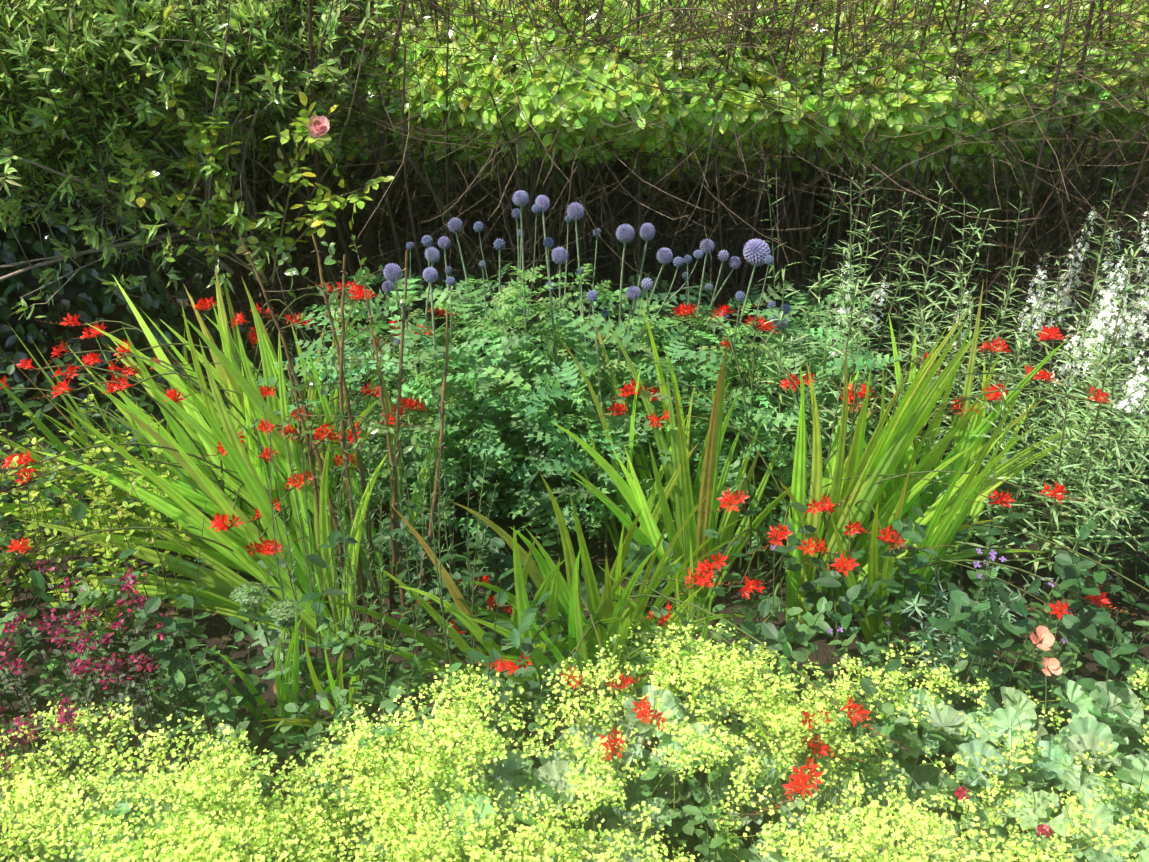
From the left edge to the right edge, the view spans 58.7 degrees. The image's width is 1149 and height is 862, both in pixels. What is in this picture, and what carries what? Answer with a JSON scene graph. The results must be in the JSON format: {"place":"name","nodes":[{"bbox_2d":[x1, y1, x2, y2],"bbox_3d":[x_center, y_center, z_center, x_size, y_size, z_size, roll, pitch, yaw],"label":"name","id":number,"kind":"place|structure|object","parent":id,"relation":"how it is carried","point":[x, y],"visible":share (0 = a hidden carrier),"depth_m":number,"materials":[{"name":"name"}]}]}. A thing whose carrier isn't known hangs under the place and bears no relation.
{"place":"outdoors","nodes":[
{"label":"outdoors","id":0,"kind":"place"},
{"bbox_2d":[0,0,393,217],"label":"shrub","id":1,"kind":"object","parent":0,"point":[74,46],"depth_m":2.95,"materials":[{"name":"green plant"}]},
{"bbox_2d":[0,396,1148,861],"bbox_3d":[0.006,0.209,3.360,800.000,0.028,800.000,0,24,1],"label":"ground","id":2,"kind":"structure","parent":0,"point":[218,626],"depth_m":2.73,"materials":[{"name":"soil"}]},
{"bbox_2d":[0,382,304,861],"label":"leaves","id":3,"kind":"object","parent":2,"relation":"on","point":[271,633],"depth_m":2.26,"materials":[{"name":"green plant"}]},
{"bbox_2d":[0,0,381,306],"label":"shrub branches","id":4,"kind":"object","parent":2,"relation":"on","point":[247,193],"visible":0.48,"depth_m":3.15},
{"bbox_2d":[0,0,393,320],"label":"rose leaves","id":5,"kind":"object","parent":4,"relation":"on","point":[191,166],"visible":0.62,"depth_m":3.00,"materials":[{"name":"green plant"}]},
{"bbox_2d":[307,115,329,136],"bbox_3d":[-0.717,-0.854,2.861,0.062,0.058,0.037,0,24,1],"label":"rose bloom","id":6,"kind":"object","parent":4,"relation":"attached to","point":[321,123],"visible":1,"depth_m":2.86,"materials":[{"name":"pink plant"}]},
{"bbox_2d":[0,146,427,409],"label":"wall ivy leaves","id":7,"kind":"object","parent":2,"relation":"on","point":[88,304],"visible":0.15,"depth_m":3.85,"materials":[{"name":"green plant"}]},
{"bbox_2d":[177,228,454,649],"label":"stems","id":8,"kind":"object","parent":2,"relation":"on","point":[395,524],"visible":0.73,"depth_m":2.46,"materials":[{"name":"plant"}]},
{"bbox_2d":[179,224,453,491],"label":"rose cane leaves","id":9,"kind":"object","parent":8,"relation":"attached to","point":[386,472],"visible":0.96,"depth_m":2.37,"materials":[{"name":"plant"}]},
{"bbox_2d":[239,207,904,581],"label":"echinops","id":10,"kind":"object","parent":2,"relation":"on","point":[489,371],"depth_m":2.85,"materials":[{"name":"green plant"}]},
{"bbox_2d":[382,190,790,361],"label":"globe thistle flowers","id":11,"kind":"object","parent":10,"relation":"attached to","point":[756,252],"visible":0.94,"depth_m":2.77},
{"bbox_2d":[0,0,1148,476],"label":"hedge","id":12,"kind":"object","parent":2,"relation":"on","point":[794,220],"depth_m":3.13,"materials":[{"name":"green plant"}]},
{"bbox_2d":[0,613,1148,861],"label":"lady's mantle","id":13,"kind":"object","parent":2,"relation":"on","point":[264,825],"depth_m":1.78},
{"bbox_2d":[0,266,1148,820],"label":"crocosmia","id":14,"kind":"object","parent":2,"relation":"on","point":[888,450],"depth_m":2.55,"materials":[{"name":"green plant"}]},
{"bbox_2d":[0,312,1148,861],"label":"understory","id":15,"kind":"object","parent":2,"relation":"on","point":[1068,628],"depth_m":2.23,"materials":[{"name":"green plant"}]},
{"bbox_2d":[251,338,499,726],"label":"stems","id":16,"kind":"object","parent":15,"relation":"on","point":[379,598],"depth_m":2.29,"materials":[{"name":"green plant"}]},
{"bbox_2d":[0,137,1148,404],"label":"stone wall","id":17,"kind":"structure","parent":2,"relation":"on","point":[72,293],"depth_m":3.91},
{"bbox_2d":[753,160,1148,620],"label":"willowherb","id":18,"kind":"object","parent":2,"relation":"on","point":[1111,506],"depth_m":2.81,"materials":[{"name":"green plant"}]},
{"bbox_2d":[771,545,1137,853],"bbox_3d":[0.981,0.554,2.186,0.965,0.570,1.032,0,24,1],"label":"rose bush","id":19,"kind":"object","parent":2,"relation":"on","point":[959,641],"depth_m":2.23,"materials":[{"name":"green plant"}]}
]}

